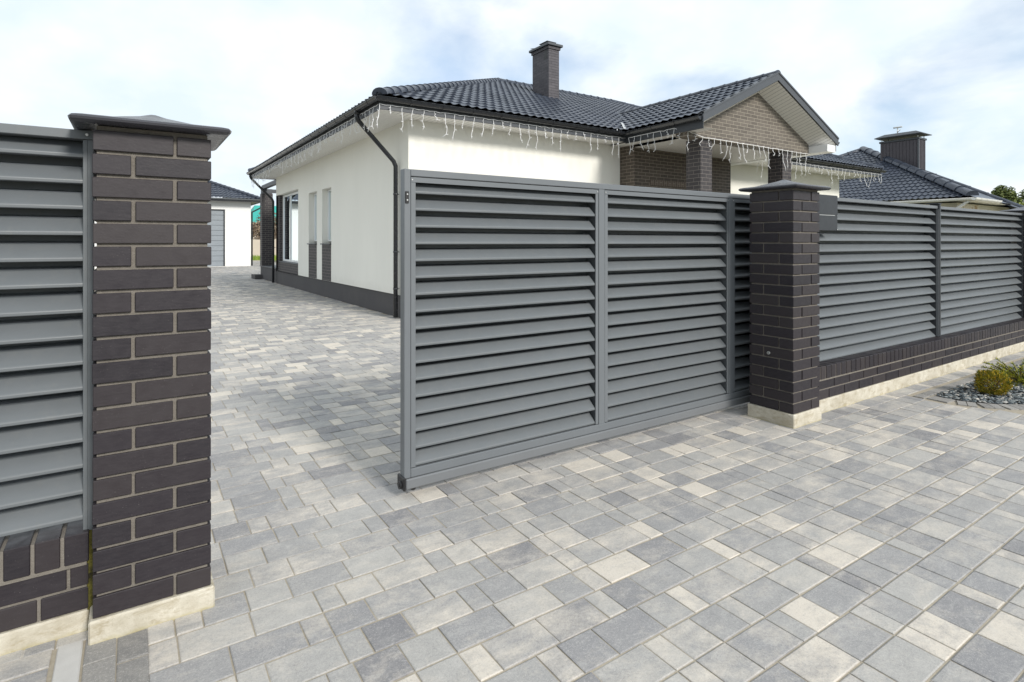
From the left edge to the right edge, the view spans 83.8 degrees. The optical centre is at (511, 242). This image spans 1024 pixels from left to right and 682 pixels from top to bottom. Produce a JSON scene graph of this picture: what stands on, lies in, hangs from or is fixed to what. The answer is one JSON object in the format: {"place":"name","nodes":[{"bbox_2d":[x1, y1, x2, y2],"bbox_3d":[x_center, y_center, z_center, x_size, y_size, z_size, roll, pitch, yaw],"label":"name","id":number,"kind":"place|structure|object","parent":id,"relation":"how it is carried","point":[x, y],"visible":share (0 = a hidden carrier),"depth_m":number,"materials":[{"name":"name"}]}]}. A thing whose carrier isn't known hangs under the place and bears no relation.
{"place":"outdoors","nodes":[
{"label":"outdoors","id":0,"kind":"place"},
{"bbox_2d":[0,650,51,681],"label":"side paving","id":1,"kind":"structure","parent":0,"point":[23,666],"depth_m":1.94,"materials":[{"name":"concrete"}]},
{"bbox_2d":[253,240,275,255],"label":"garden wall","id":2,"kind":"structure","parent":0,"point":[256,247],"depth_m":55.58,"materials":[{"name":"beige paint"}]},
{"bbox_2d":[0,261,778,663],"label":"driveway paving","id":3,"kind":"structure","parent":0,"point":[352,331],"depth_m":4.01,"materials":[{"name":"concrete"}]},
{"bbox_2d":[397,169,751,491],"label":"sliding gate","id":4,"kind":"structure","parent":3,"relation":"on","point":[539,317],"depth_m":3.89,"materials":[{"name":"grey metal"}]},
{"bbox_2d":[0,0,1023,208],"label":"sky","id":5,"kind":"structure","parent":0,"point":[271,73],"materials":[{"name":"white"}]},
{"bbox_2d":[6,260,1023,681],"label":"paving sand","id":6,"kind":"structure","parent":0,"point":[52,664],"depth_m":2.53,"materials":[{"name":"beige sand"}]},
{"bbox_2d":[0,520,88,655],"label":"brick wall","id":7,"kind":"structure","parent":6,"relation":"on","point":[43,585],"depth_m":2.07,"materials":[{"name":"brick"}]},
{"bbox_2d":[0,123,94,536],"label":"louvered fence","id":8,"kind":"object","parent":7,"relation":"on","point":[47,268],"visible":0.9,"depth_m":2.12,"materials":[{"name":"grey metal"}]},
{"bbox_2d":[51,640,82,681],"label":"kerb strip","id":9,"kind":"object","parent":6,"relation":"on","point":[67,665],"visible":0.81,"depth_m":1.96,"materials":[{"name":"concrete"}]},
{"bbox_2d":[81,629,148,681],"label":"border paving","id":10,"kind":"structure","parent":6,"relation":"on","point":[99,663],"depth_m":1.98,"materials":[{"name":"grey concrete"}]},
{"bbox_2d":[67,113,231,644],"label":"brick gate pillar","id":11,"kind":"structure","parent":6,"relation":"on","point":[151,377],"depth_m":2.16,"materials":[{"name":"brick"}]},
{"bbox_2d":[87,530,92,612],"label":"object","id":12,"kind":"object","parent":11,"relation":"attached to","point":[90,581],"visible":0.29,"depth_m":2.15,"materials":[{"name":"green plant"}]},
{"bbox_2d":[739,180,830,428],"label":"brick gate pillar","id":13,"kind":"structure","parent":6,"relation":"on","point":[784,288],"depth_m":4.58,"materials":[{"name":"brick"}]},
{"bbox_2d":[817,318,1023,413],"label":"brick wall","id":14,"kind":"structure","parent":6,"relation":"on","point":[850,379],"depth_m":5.79,"materials":[{"name":"brick"}]},
{"bbox_2d":[817,198,1023,360],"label":"louvered fence","id":15,"kind":"object","parent":14,"relation":"on","point":[893,273],"visible":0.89,"depth_m":6.14,"materials":[{"name":"grey metal"}]},
{"bbox_2d":[817,194,837,230],"bbox_3d":[2.652,-0.257,4.941,0.488,0.310,0.089,0,0,-34],"label":"mailbox","id":16,"kind":"object","parent":15,"relation":"attached to","point":[828,208],"visible":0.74,"depth_m":4.96,"materials":[{"name":"metal"}]},
{"bbox_2d":[817,215,836,230],"bbox_3d":[2.672,-0.169,4.911,0.484,0.129,0.003,0,0,-34],"label":"door","id":17,"kind":"structure","parent":16,"relation":"in","point":[826,222],"depth_m":4.95,"materials":[{"name":"paint"}]},
{"bbox_2d":[913,359,1023,409],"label":"bed edging","id":18,"kind":"object","parent":6,"relation":"on","point":[924,395],"visible":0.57,"depth_m":5.28,"materials":[{"name":"grey concrete"}]},
{"bbox_2d":[936,362,1023,403],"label":"gravel","id":19,"kind":"structure","parent":6,"relation":"on","point":[1015,396],"depth_m":5.35,"materials":[{"name":"grey gravel"}]},
{"bbox_2d":[973,369,1013,395],"bbox_3d":[4.544,1.327,5.404,0.308,0.273,0.302,0,0,-34],"label":"round conifer","id":20,"kind":"object","parent":19,"relation":"on","point":[984,376],"visible":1,"depth_m":5.36,"materials":[{"name":"yellow plant"}]},
{"bbox_2d":[977,357,1023,388],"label":"juniper shrub","id":21,"kind":"object","parent":19,"relation":"on","point":[1017,377],"visible":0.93,"depth_m":5.91,"materials":[{"name":"green plant"}]},
{"bbox_2d":[147,351,1023,681],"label":"street paving","id":22,"kind":"structure","parent":0,"point":[951,619],"depth_m":2.44,"materials":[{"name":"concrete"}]},
{"bbox_2d":[839,126,1023,210],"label":"neighbour house","id":23,"kind":"structure","parent":0,"point":[907,177],"depth_m":28.07,"materials":[{"name":"tile"}]},
{"bbox_2d":[1001,207,1023,317],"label":"brick gate pillar","id":24,"kind":"structure","parent":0,"point":[1019,210],"depth_m":8.03,"materials":[{"name":"brick"}]},
{"label":"ground","id":25,"kind":"structure","parent":0,"visible":0},
{"bbox_2d":[95,180,259,268],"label":"garage","id":26,"kind":"structure","parent":25,"relation":"on","point":[231,224],"depth_m":34.43,"materials":[{"name":"paint"}]},
{"bbox_2d":[207,210,223,265],"bbox_3d":[-18.366,-0.253,33.602,2.510,3.347,0.060,0,0,-34],"label":"garage door","id":27,"kind":"structure","parent":26,"relation":"in","point":[217,216],"depth_m":34.09,"materials":[{"name":"grey metal"}]},
{"bbox_2d":[253,221,259,239],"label":"bare shrub","id":28,"kind":"object","parent":25,"relation":"on","point":[255,229],"visible":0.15,"depth_m":57.83,"materials":[{"name":"brown plant"}]},
{"bbox_2d":[251,205,275,239],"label":"teal roofed building","id":29,"kind":"structure","parent":25,"relation":"on","point":[255,213],"depth_m":81.99,"materials":[{"name":"teal"}]},
{"bbox_2d":[253,254,275,260],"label":"lawn","id":30,"kind":"structure","parent":25,"relation":"on","point":[256,257],"depth_m":48.25,"materials":[{"name":"green plant"}]},
{"bbox_2d":[255,212,275,239],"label":"bare shrub","id":31,"kind":"object","parent":25,"relation":"on","point":[258,221],"visible":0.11,"depth_m":59.74,"materials":[{"name":"brown plant"}]},
{"bbox_2d":[246,40,886,317],"bbox_3d":[1.452,-2.185,20.274,18.194,7.370,17.845,0,0,-34],"label":"bungalow","id":32,"kind":"object","parent":25,"relation":"on","point":[337,216],"visible":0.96,"depth_m":13.03,"materials":[{"name":"white paint"}]},
{"bbox_2d":[283,191,297,262],"bbox_3d":[-7.230,-0.490,18.871,0.060,2.290,2.865,0,0,-34],"label":"window","id":33,"kind":"structure","parent":32,"relation":"in","point":[290,201],"depth_m":19.13,"materials":[{"name":"clear glass"}]},
{"bbox_2d":[251,104,377,187],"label":"icicle lights","id":34,"kind":"object","parent":32,"relation":"hanging from","point":[295,151],"visible":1,"depth_m":13.16,"materials":[{"name":"white plastic"}]},
{"bbox_2d":[314,193,316,240],"bbox_3d":[-5.495,-0.720,16.245,0.060,1.390,0.850,0,0,-34],"label":"window","id":35,"kind":"structure","parent":32,"relation":"in","point":[315,195],"depth_m":16.54,"materials":[{"name":"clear glass"}]},
{"bbox_2d":[327,189,330,240],"bbox_3d":[-4.731,-0.720,15.096,0.060,1.390,0.830,0,0,-34],"label":"window","id":36,"kind":"structure","parent":32,"relation":"in","point":[328,191],"depth_m":15.37,"materials":[{"name":"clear glass"}]},
{"bbox_2d":[377,103,620,157],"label":"icicle lights","id":37,"kind":"object","parent":32,"relation":"hanging from","point":[494,128],"visible":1,"depth_m":10.90,"materials":[{"name":"white plastic"}]},
{"bbox_2d":[628,128,806,169],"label":"icicle lights","id":38,"kind":"object","parent":32,"relation":"hanging from","point":[720,146],"visible":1,"depth_m":12.44,"materials":[{"name":"white plastic"}]},
{"bbox_2d":[757,162,881,186],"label":"icicle lights","id":39,"kind":"object","parent":32,"relation":"hanging from","point":[832,172],"visible":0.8,"depth_m":18.09,"materials":[{"name":"white plastic"}]},
{"bbox_2d":[991,185,1019,203],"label":"pine tree","id":40,"kind":"object","parent":25,"relation":"on","point":[1004,192],"visible":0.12,"depth_m":56.27,"materials":[{"name":"green plant"}]},
{"bbox_2d":[1018,189,1023,201],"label":"pine tree","id":41,"kind":"object","parent":25,"relation":"on","point":[1022,194],"visible":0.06,"depth_m":57.55,"materials":[{"name":"green plant"}]}
]}

